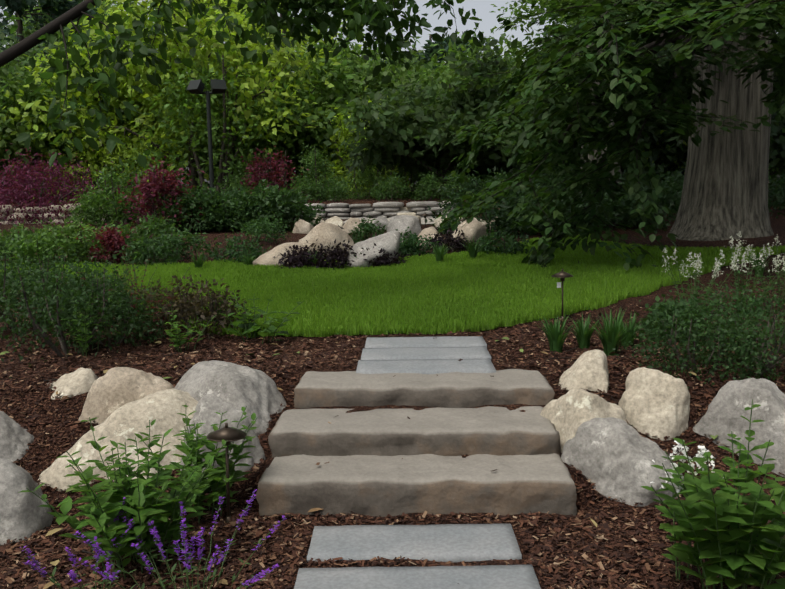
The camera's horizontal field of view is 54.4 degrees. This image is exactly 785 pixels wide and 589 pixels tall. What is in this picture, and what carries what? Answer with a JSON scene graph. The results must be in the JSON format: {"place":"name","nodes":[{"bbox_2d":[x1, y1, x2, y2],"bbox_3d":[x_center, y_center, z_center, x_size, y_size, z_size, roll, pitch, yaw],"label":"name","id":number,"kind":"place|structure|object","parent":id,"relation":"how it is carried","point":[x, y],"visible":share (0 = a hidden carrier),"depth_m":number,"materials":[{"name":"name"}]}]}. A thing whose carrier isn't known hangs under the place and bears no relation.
{"place":"outdoors","nodes":[
{"label":"outdoors","id":0,"kind":"place"},
{"bbox_2d":[219,292,303,343],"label":"shrub","id":1,"kind":"object","parent":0,"point":[254,327],"visible":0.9,"depth_m":5.70,"materials":[{"name":"green plant"}]},
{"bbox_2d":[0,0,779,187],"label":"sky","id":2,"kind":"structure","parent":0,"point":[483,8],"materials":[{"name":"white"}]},
{"bbox_2d":[0,180,784,588],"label":"ground","id":3,"kind":"structure","parent":0,"point":[776,224],"depth_m":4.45,"materials":[{"name":"brown wood"}]},
{"bbox_2d":[0,411,33,463],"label":"boulder","id":4,"kind":"object","parent":3,"relation":"on","point":[15,438],"visible":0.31,"depth_m":4.05,"materials":[{"name":"grey stone"}]},
{"bbox_2d":[0,458,53,545],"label":"boulder","id":5,"kind":"object","parent":3,"relation":"on","point":[23,515],"visible":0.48,"depth_m":3.44,"materials":[{"name":"grey stone"}]},
{"bbox_2d":[3,228,80,267],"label":"bed plant","id":6,"kind":"object","parent":3,"relation":"on","point":[26,248],"visible":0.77,"depth_m":10.23,"materials":[{"name":"green plant"}]},
{"bbox_2d":[0,56,106,200],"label":"shrub","id":7,"kind":"object","parent":3,"relation":"on","point":[8,126],"visible":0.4,"depth_m":25.77,"materials":[{"name":"green plant"}]},
{"bbox_2d":[0,203,107,223],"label":"retaining wall","id":8,"kind":"structure","parent":3,"relation":"on","point":[4,214],"depth_m":20.29,"materials":[{"name":"beige stone"}]},
{"bbox_2d":[0,236,108,342],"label":"dark shrub","id":9,"kind":"object","parent":3,"relation":"on","point":[4,275],"visible":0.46,"depth_m":6.05,"materials":[{"name":"green plant"}]},
{"bbox_2d":[0,0,109,194],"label":"tree","id":10,"kind":"object","parent":3,"relation":"on","point":[46,6],"visible":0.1,"depth_m":37.98,"materials":[{"name":"green plant"}]},
{"bbox_2d":[0,143,124,224],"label":"shrub","id":11,"kind":"object","parent":3,"relation":"on","point":[15,199],"visible":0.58,"depth_m":20.51,"materials":[{"name":"purple plant"}]},
{"bbox_2d":[19,216,112,262],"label":"bed plant","id":12,"kind":"object","parent":3,"relation":"on","point":[74,234],"visible":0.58,"depth_m":10.60,"materials":[{"name":"green plant"}]},
{"bbox_2d":[0,18,137,199],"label":"shrub","id":13,"kind":"object","parent":3,"relation":"on","point":[31,54],"visible":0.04,"depth_m":30.61,"materials":[{"name":"green plant"}]},
{"bbox_2d":[47,367,97,399],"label":"boulder","id":14,"kind":"object","parent":3,"relation":"on","point":[78,381],"visible":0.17,"depth_m":4.49,"materials":[{"name":"beige stone"}]},
{"bbox_2d":[20,497,133,588],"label":"purple salvia","id":15,"kind":"object","parent":3,"relation":"on","point":[74,575],"visible":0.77,"depth_m":2.79,"materials":[{"name":"green"}]},
{"bbox_2d":[0,237,164,379],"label":"dark shrub","id":16,"kind":"object","parent":3,"relation":"on","point":[41,330],"visible":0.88,"depth_m":5.31,"materials":[{"name":"green plant"}]},
{"bbox_2d":[55,282,117,356],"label":"shrub","id":17,"kind":"object","parent":3,"relation":"on","point":[84,324],"visible":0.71,"depth_m":5.37,"materials":[{"name":"green plant"}]},
{"bbox_2d":[58,189,130,225],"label":"shrub","id":18,"kind":"object","parent":3,"relation":"on","point":[78,213],"visible":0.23,"depth_m":18.30,"materials":[{"name":"green plant"}]},
{"bbox_2d":[3,94,188,201],"bbox_3d":[-10.301,-5.214,27.441,6.111,5.178,6.715,-1,8,2],"label":"shrub","id":19,"kind":"object","parent":3,"relation":"on","point":[103,160],"visible":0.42,"depth_m":26.59,"materials":[{"name":"green plant"}]},
{"bbox_2d":[5,1,207,183],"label":"shrub","id":20,"kind":"object","parent":3,"relation":"on","point":[119,104],"visible":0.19,"depth_m":28.94,"materials":[{"name":"green plant"}]},
{"bbox_2d":[46,279,173,354],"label":"dark shrub","id":21,"kind":"object","parent":3,"relation":"on","point":[138,302],"visible":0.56,"depth_m":5.57,"materials":[{"name":"green plant"}]},
{"bbox_2d":[86,223,137,262],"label":"bed plant","id":22,"kind":"object","parent":3,"relation":"on","point":[110,242],"visible":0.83,"depth_m":10.72,"materials":[{"name":"red plant"}]},
{"bbox_2d":[69,159,162,225],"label":"shrub","id":23,"kind":"object","parent":3,"relation":"on","point":[106,188],"visible":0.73,"depth_m":17.80,"materials":[{"name":"green plant"}]},
{"bbox_2d":[37,388,197,490],"bbox_3d":[-1.339,0.900,4.223,1.102,0.776,0.909,-1,8,2],"label":"boulder","id":24,"kind":"object","parent":3,"relation":"on","point":[123,423],"visible":0.33,"depth_m":3.95,"materials":[{"name":"beige stone"}]},
{"bbox_2d":[18,417,227,579],"bbox_3d":[-1.095,0.849,3.059,0.682,0.610,0.693,1,8,15],"label":"perennial","id":25,"kind":"object","parent":3,"relation":"on","point":[142,506],"visible":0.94,"depth_m":3.08,"materials":[{"name":"green plant"}]},
{"bbox_2d":[78,367,173,423],"bbox_3d":[-1.545,0.843,4.419,0.676,0.860,0.454,-4,8,-21],"label":"boulder","id":26,"kind":"object","parent":3,"relation":"on","point":[111,391],"visible":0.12,"depth_m":4.29,"materials":[{"name":"beige stone"}]},
{"bbox_2d":[114,228,182,265],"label":"bed plant","id":27,"kind":"object","parent":3,"relation":"on","point":[145,252],"visible":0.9,"depth_m":10.21,"materials":[{"name":"green plant"}]},
{"bbox_2d":[116,263,189,342],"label":"shrub","id":28,"kind":"object","parent":3,"relation":"on","point":[134,306],"visible":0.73,"depth_m":5.81,"materials":[{"name":"green plant"}]},
{"bbox_2d":[122,211,188,246],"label":"shrub","id":29,"kind":"object","parent":3,"relation":"on","point":[153,225],"visible":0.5,"depth_m":12.63,"materials":[{"name":"green plant"}]},
{"bbox_2d":[113,156,208,229],"bbox_3d":[-4.586,-1.906,15.105,1.777,1.654,1.869,-4,8,-24],"label":"purple plum","id":30,"kind":"object","parent":3,"relation":"on","point":[155,186],"visible":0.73,"depth_m":14.80,"materials":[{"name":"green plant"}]},
{"bbox_2d":[122,278,208,332],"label":"dark shrub","id":31,"kind":"object","parent":3,"relation":"on","point":[144,291],"visible":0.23,"depth_m":6.24,"materials":[{"name":"green plant"}]},
{"bbox_2d":[74,489,285,588],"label":"purple salvia","id":32,"kind":"object","parent":3,"relation":"on","point":[177,550],"visible":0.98,"depth_m":2.80,"materials":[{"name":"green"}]},
{"bbox_2d":[1,0,362,201],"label":"deciduous tree","id":33,"kind":"object","parent":3,"relation":"on","point":[205,53],"visible":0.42,"depth_m":25.91,"materials":[{"name":"green plant"}]},
{"bbox_2d":[149,224,220,262],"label":"bed plant","id":34,"kind":"object","parent":3,"relation":"on","point":[178,240],"visible":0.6,"depth_m":10.95,"materials":[{"name":"green plant"}]},
{"bbox_2d":[163,307,214,352],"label":"shrub","id":35,"kind":"object","parent":3,"relation":"on","point":[178,342],"visible":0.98,"depth_m":5.45,"materials":[{"name":"green plant"}]},
{"bbox_2d":[152,181,233,233],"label":"hedge shrub","id":36,"kind":"object","parent":3,"relation":"on","point":[188,198],"visible":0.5,"depth_m":14.81,"materials":[{"name":"green plant"}]},
{"bbox_2d":[134,405,258,523],"bbox_3d":[-0.882,0.811,3.555,0.521,0.526,0.500,-1,8,2],"label":"perennial","id":37,"kind":"object","parent":3,"relation":"on","point":[217,487],"visible":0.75,"depth_m":3.59,"materials":[{"name":"green plant"}]},
{"bbox_2d":[144,270,262,339],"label":"twiggy shrub","id":38,"kind":"object","parent":3,"relation":"on","point":[183,303],"visible":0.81,"depth_m":5.85,"materials":[{"name":"green plant"}]},
{"bbox_2d":[187,79,226,193],"bbox_3d":[-5.080,-4.180,21.199,1.124,3.478,0.478,-1,8,2],"label":"floodlight pole","id":39,"kind":"object","parent":3,"relation":"on","point":[217,86],"visible":0.81,"depth_m":21.05,"materials":[{"name":"black metal"}]},
{"bbox_2d":[117,42,303,198],"bbox_3d":[-6.161,-5.591,25.651,6.663,5.987,5.919,-1,8,2],"label":"shrub","id":40,"kind":"object","parent":3,"relation":"on","point":[228,164],"visible":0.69,"depth_m":24.97,"materials":[{"name":"green plant"}]},
{"bbox_2d":[179,185,246,232],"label":"hedge shrub","id":41,"kind":"object","parent":3,"relation":"on","point":[226,196],"visible":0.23,"depth_m":15.13,"materials":[{"name":"green plant"}]},
{"bbox_2d":[180,394,264,480],"bbox_3d":[-0.833,0.918,3.939,0.480,0.820,0.270,1,8,13],"label":"boulder","id":42,"kind":"object","parent":3,"relation":"on","point":[208,406],"visible":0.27,"depth_m":3.87,"materials":[{"name":"grey stone"}]},
{"bbox_2d":[206,423,245,521],"bbox_3d":[-0.761,0.838,3.522,0.180,0.506,0.180,1,8,2],"label":"path light","id":43,"kind":"object","parent":3,"relation":"on","point":[229,434],"visible":0.85,"depth_m":3.48,"materials":[{"name":"brown metal"}]},
{"bbox_2d":[174,360,286,435],"bbox_3d":[-0.914,0.787,4.431,1.008,0.780,0.660,-1,8,2],"label":"boulder","id":44,"kind":"object","parent":3,"relation":"on","point":[257,393],"visible":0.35,"depth_m":4.25,"materials":[{"name":"grey stone"}]},
{"bbox_2d":[193,185,270,231],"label":"hedge shrub","id":45,"kind":"object","parent":3,"relation":"on","point":[239,206],"visible":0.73,"depth_m":14.85,"materials":[{"name":"green plant"}]},
{"bbox_2d":[204,233,269,262],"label":"shrub","id":46,"kind":"object","parent":3,"relation":"on","point":[235,254],"visible":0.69,"depth_m":10.36,"materials":[{"name":"green plant"}]},
{"bbox_2d":[0,0,483,167],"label":"tree","id":47,"kind":"object","parent":3,"relation":"on","point":[376,19],"visible":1,"depth_m":6.18,"materials":[{"name":"green plant"}]},
{"bbox_2d":[152,40,352,191],"bbox_3d":[-5.718,-6.812,31.130,8.498,6.970,7.818,2,8,22],"label":"shrub","id":48,"kind":"object","parent":3,"relation":"on","point":[281,137],"visible":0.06,"depth_m":29.18,"materials":[{"name":"green plant"}]},
{"bbox_2d":[179,74,334,196],"bbox_3d":[-4.731,-5.487,28.797,6.543,5.544,6.360,-1,8,2],"label":"shrub","id":49,"kind":"object","parent":3,"relation":"on","point":[279,149],"visible":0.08,"depth_m":27.78,"materials":[{"name":"green plant"}]},
{"bbox_2d":[231,210,292,245],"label":"slope plant","id":50,"kind":"object","parent":3,"relation":"on","point":[263,228],"visible":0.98,"depth_m":12.88,"materials":[{"name":"green plant"}]},
{"bbox_2d":[223,179,300,231],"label":"hedge shrub","id":51,"kind":"object","parent":3,"relation":"on","point":[260,187],"visible":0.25,"depth_m":15.15,"materials":[{"name":"green plant"}]},
{"bbox_2d":[239,146,308,196],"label":"smoke bush","id":52,"kind":"object","parent":3,"relation":"on","point":[255,178],"visible":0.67,"depth_m":22.07,"materials":[{"name":"red plant"}]},
{"bbox_2d":[253,242,307,265],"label":"boulder","id":53,"kind":"object","parent":3,"relation":"on","point":[266,258],"visible":0.33,"depth_m":9.94,"materials":[{"name":"beige stone"}]},
{"bbox_2d":[249,178,326,230],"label":"hedge shrub","id":54,"kind":"object","parent":3,"relation":"on","point":[287,206],"visible":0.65,"depth_m":14.86,"materials":[{"name":"green plant"}]},
{"bbox_2d":[180,43,404,196],"bbox_3d":[-3.392,-6.016,29.182,9.019,6.573,9.741,-6,9,-33],"label":"shrub","id":55,"kind":"object","parent":3,"relation":"on","point":[321,109],"visible":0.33,"depth_m":27.76,"materials":[{"name":"green plant"}]},
{"bbox_2d":[273,240,323,268],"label":"shrub","id":56,"kind":"object","parent":3,"relation":"on","point":[301,257],"visible":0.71,"depth_m":9.66,"materials":[{"name":"purple plant"}]},
{"bbox_2d":[292,142,344,199],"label":"shrub","id":57,"kind":"object","parent":3,"relation":"on","point":[316,165],"visible":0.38,"depth_m":23.61,"materials":[{"name":"green plant"}]},
{"bbox_2d":[299,222,353,254],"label":"boulder","id":58,"kind":"object","parent":3,"relation":"on","point":[324,234],"visible":0.46,"depth_m":10.76,"materials":[{"name":"beige stone"}]},
{"bbox_2d":[306,239,357,269],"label":"shrub","id":59,"kind":"object","parent":3,"relation":"on","point":[339,254],"visible":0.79,"depth_m":9.54,"materials":[{"name":"purple plant"}]},
{"bbox_2d":[264,3,421,161],"bbox_3d":[-2.544,-8.159,32.563,8.401,8.480,9.489,-7,10,-38],"label":"deciduous tree","id":60,"kind":"object","parent":3,"relation":"on","point":[320,45],"visible":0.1,"depth_m":30.73,"materials":[{"name":"green plant"}]},
{"bbox_2d":[305,202,412,218],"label":"retaining wall","id":61,"kind":"structure","parent":3,"relation":"on","point":[341,210],"depth_m":20.41,"materials":[{"name":"grey stone"}]},
{"bbox_2d":[294,86,425,197],"bbox_3d":[-0.830,-5.038,27.051,5.816,4.506,5.733,-1,8,2],"label":"shrub","id":62,"kind":"object","parent":3,"relation":"on","point":[338,169],"visible":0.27,"depth_m":26.46,"materials":[{"name":"green plant"}]},
{"bbox_2d":[334,151,391,199],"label":"shrub","id":63,"kind":"object","parent":3,"relation":"on","point":[363,175],"visible":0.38,"depth_m":24.31,"materials":[{"name":"green plant"}]},
{"bbox_2d":[347,231,400,267],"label":"boulder","id":64,"kind":"object","parent":3,"relation":"on","point":[389,241],"visible":0.52,"depth_m":9.68,"materials":[{"name":"grey stone"}]},
{"bbox_2d":[322,26,450,189],"bbox_3d":[0.769,-7.834,32.660,8.855,7.237,10.638,-1,8,2],"label":"deciduous tree","id":65,"kind":"object","parent":3,"relation":"on","point":[370,79],"visible":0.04,"depth_m":30.70,"materials":[{"name":"green plant"}]},
{"bbox_2d":[0,336,777,588],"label":"dry leaf litter","id":66,"kind":"object","parent":3,"relation":"on","point":[56,562],"visible":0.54,"depth_m":3.99,"materials":[{"name":"brown plant"}]},
{"bbox_2d":[369,171,414,200],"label":"wall top shrub","id":67,"kind":"object","parent":3,"relation":"on","point":[386,184],"visible":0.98,"depth_m":21.25,"materials":[{"name":"green plant"}]},
{"bbox_2d":[387,215,421,241],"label":"boulder","id":68,"kind":"object","parent":3,"relation":"on","point":[401,223],"visible":0.4,"depth_m":12.50,"materials":[{"name":"grey stone"}]},
{"bbox_2d":[268,406,560,457],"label":"step slab","id":69,"kind":"structure","parent":3,"relation":"on","point":[493,430],"depth_m":3.92,"materials":[{"name":"stone"}]},
{"bbox_2d":[307,523,521,561],"bbox_3d":[0.091,1.087,3.320,0.899,0.055,0.315,-1,8,0],"label":"paver","id":70,"kind":"object","parent":3,"relation":"on","point":[458,542],"visible":0.79,"depth_m":3.28,"materials":[{"name":"grey stone"}]},
{"bbox_2d":[256,453,576,516],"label":"step slab","id":71,"kind":"structure","parent":3,"relation":"on","point":[369,485],"depth_m":3.59,"materials":[{"name":"stone"}]},
{"bbox_2d":[395,226,438,255],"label":"shrub","id":72,"kind":"object","parent":3,"relation":"on","point":[410,245],"visible":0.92,"depth_m":10.88,"materials":[{"name":"green plant"}]},
{"bbox_2d":[294,565,540,588],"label":"paver","id":73,"kind":"object","parent":3,"relation":"on","point":[488,577],"visible":0.92,"depth_m":2.98,"materials":[{"name":"grey stone"}]},
{"bbox_2d":[294,369,554,408],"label":"step slab","id":74,"kind":"structure","parent":3,"relation":"on","point":[312,389],"depth_m":4.38,"materials":[{"name":"stone"}]},
{"bbox_2d":[356,359,495,373],"bbox_3d":[0.207,0.478,4.855,0.868,0.069,0.338,-1,8,1],"label":"paver","id":75,"kind":"object","parent":3,"relation":"on","point":[431,366],"visible":0.73,"depth_m":4.80,"materials":[{"name":"grey stone"}]},
{"bbox_2d":[361,346,490,359],"bbox_3d":[0.223,0.426,5.206,0.869,0.078,0.338,-1,8,1],"label":"paver","id":76,"kind":"object","parent":3,"relation":"on","point":[427,353],"visible":0.62,"depth_m":5.14,"materials":[{"name":"grey stone"}]},
{"bbox_2d":[365,336,486,347],"bbox_3d":[0.238,0.374,5.557,0.868,0.086,0.339,-1,8,1],"label":"paver","id":77,"kind":"object","parent":3,"relation":"on","point":[436,341],"visible":0.5,"depth_m":5.50,"materials":[{"name":"grey stone"}]},
{"bbox_2d":[366,29,497,78],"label":"tree","id":78,"kind":"object","parent":3,"relation":"on","point":[428,53],"visible":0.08,"depth_m":42.00,"materials":[{"name":"green plant"}]},
{"bbox_2d":[322,37,550,197],"bbox_3d":[1.283,-5.168,23.664,7.089,4.958,5.974,-2,8,-9],"label":"deciduous tree","id":79,"kind":"object","parent":3,"relation":"on","point":[418,128],"visible":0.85,"depth_m":22.57,"materials":[{"name":"green plant"}]},
{"bbox_2d":[425,227,475,253],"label":"shrub","id":80,"kind":"object","parent":3,"relation":"on","point":[447,240],"visible":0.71,"depth_m":11.36,"materials":[{"name":"purple plant"}]},
{"bbox_2d":[371,6,534,113],"bbox_3d":[3.260,-7.283,29.027,8.118,7.123,7.450,-5,9,-28],"label":"deciduous tree","id":81,"kind":"object","parent":3,"relation":"on","point":[439,73],"visible":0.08,"depth_m":28.30,"materials":[{"name":"green plant"}]},
{"bbox_2d":[451,219,487,250],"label":"boulder","id":82,"kind":"object","parent":3,"relation":"on","point":[476,228],"visible":0.44,"depth_m":11.54,"materials":[{"name":"beige stone"}]},
{"bbox_2d":[425,158,551,225],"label":"understory shrub","id":83,"kind":"object","parent":3,"relation":"on","point":[458,202],"visible":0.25,"depth_m":15.06,"materials":[{"name":"green plant"}]},
{"bbox_2d":[472,226,529,255],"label":"shrub","id":84,"kind":"object","parent":3,"relation":"on","point":[516,245],"visible":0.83,"depth_m":10.64,"materials":[{"name":"green plant"}]},
{"bbox_2d":[242,251,781,334],"bbox_3d":[-1.487,-0.413,9.100,20.500,0.577,6.600,-1,8,2],"label":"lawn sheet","id":85,"kind":"object","parent":3,"relation":"on","point":[433,331],"depth_m":5.94,"materials":[{"name":"green plant"}]},
{"bbox_2d":[0,234,784,337],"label":"lawn grass","id":86,"kind":"structure","parent":85,"relation":"on","point":[425,294],"depth_m":7.87,"materials":[{"name":"green plant"}]},
{"bbox_2d":[471,185,581,238],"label":"understory shrub","id":87,"kind":"object","parent":3,"relation":"on","point":[502,220],"visible":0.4,"depth_m":13.09,"materials":[{"name":"green plant"}]},
{"bbox_2d":[538,314,576,353],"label":"daylily tuft","id":88,"kind":"object","parent":3,"relation":"on","point":[554,335],"visible":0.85,"depth_m":5.19,"materials":[{"name":"green plant"}]},
{"bbox_2d":[491,0,636,68],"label":"deciduous tree","id":89,"kind":"object","parent":3,"relation":"on","point":[545,3],"visible":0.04,"depth_m":49.87,"materials":[{"name":"green plant"}]},
{"bbox_2d":[540,389,626,452],"bbox_3d":[1.001,0.791,4.066,0.491,0.623,0.451,-1,8,2],"label":"boulder","id":90,"kind":"object","parent":3,"relation":"on","point":[568,413],"visible":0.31,"depth_m":3.94,"materials":[{"name":"beige stone"}]},
{"bbox_2d":[559,349,609,393],"bbox_3d":[1.131,0.616,4.495,0.366,0.575,0.352,-1,8,2],"label":"boulder","id":91,"kind":"object","parent":3,"relation":"on","point":[587,370],"visible":0.38,"depth_m":4.43,"materials":[{"name":"beige stone"}]},
{"bbox_2d":[513,10,694,187],"bbox_3d":[7.490,-6.025,26.610,9.092,7.074,7.189,6,10,41],"label":"deciduous tree","id":92,"kind":"object","parent":3,"relation":"on","point":[670,157],"visible":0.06,"depth_m":24.38,"materials":[{"name":"green plant"}]},
{"bbox_2d":[431,0,784,270],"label":"tree","id":93,"kind":"object","parent":3,"relation":"on","point":[736,46],"visible":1,"depth_m":8.87,"materials":[{"name":"green plant"}]},
{"bbox_2d":[586,307,634,355],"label":"daylily tuft","id":94,"kind":"object","parent":3,"relation":"on","point":[611,334],"visible":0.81,"depth_m":5.07,"materials":[{"name":"green plant"}]},
{"bbox_2d":[550,189,673,233],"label":"understory shrub","id":95,"kind":"object","parent":3,"relation":"on","point":[625,211],"visible":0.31,"depth_m":12.85,"materials":[{"name":"green plant"}]},
{"bbox_2d":[561,417,683,506],"bbox_3d":[1.145,0.888,3.807,0.570,0.550,0.382,5,10,36],"label":"boulder","id":96,"kind":"object","parent":3,"relation":"on","point":[612,457],"visible":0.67,"depth_m":3.69,"materials":[{"name":"grey stone"}]},
{"bbox_2d":[584,160,685,224],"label":"understory shrub","id":97,"kind":"object","parent":3,"relation":"on","point":[664,196],"visible":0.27,"depth_m":13.45,"materials":[{"name":"green plant"}]},
{"bbox_2d":[618,367,689,440],"bbox_3d":[1.448,0.650,4.192,0.363,0.500,0.344,-5,9,-31],"label":"boulder","id":98,"kind":"object","parent":3,"relation":"on","point":[653,402],"visible":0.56,"depth_m":4.08,"materials":[{"name":"beige stone"}]},
{"bbox_2d":[636,294,704,341],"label":"shrub","id":99,"kind":"object","parent":3,"relation":"on","point":[663,305],"visible":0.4,"depth_m":5.57,"materials":[{"name":"green plant"}]},
{"bbox_2d":[609,288,783,387],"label":"shrub","id":100,"kind":"object","parent":3,"relation":"on","point":[675,348],"visible":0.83,"depth_m":4.57,"materials":[{"name":"green plant"}]},
{"bbox_2d":[662,248,739,313],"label":"white flowers","id":101,"kind":"object","parent":3,"relation":"on","point":[695,287],"visible":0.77,"depth_m":6.29,"materials":[{"name":"green"}]},
{"bbox_2d":[640,399,784,588],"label":"flowering plant","id":102,"kind":"object","parent":3,"relation":"on","point":[726,544],"depth_m":2.76,"materials":[{"name":"green plant"}]},
{"bbox_2d":[659,31,784,191],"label":"shrub","id":103,"kind":"object","parent":3,"relation":"on","point":[777,132],"visible":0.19,"depth_m":21.54,"materials":[{"name":"green plant"}]},
{"bbox_2d":[661,292,784,387],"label":"shrub","id":104,"kind":"object","parent":3,"relation":"on","point":[773,337],"visible":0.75,"depth_m":4.48,"materials":[{"name":"green plant"}]},
{"bbox_2d":[669,267,784,352],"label":"shrub","id":105,"kind":"object","parent":3,"relation":"on","point":[756,301],"visible":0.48,"depth_m":5.38,"materials":[{"name":"green plant"}]},
{"bbox_2d":[679,236,784,310],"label":"flowering plant","id":106,"kind":"object","parent":3,"relation":"on","point":[745,265],"visible":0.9,"depth_m":6.41,"materials":[{"name":"green plant"}]},
{"bbox_2d":[693,378,784,476],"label":"boulder","id":107,"kind":"object","parent":3,"relation":"on","point":[721,418],"visible":0.52,"depth_m":3.90,"materials":[{"name":"grey stone"}]},
{"bbox_2d":[768,165,784,217],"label":"understory shrub","id":108,"kind":"object","parent":3,"relation":"on","point":[779,196],"visible":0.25,"depth_m":13.88,"materials":[{"name":"green plant"}]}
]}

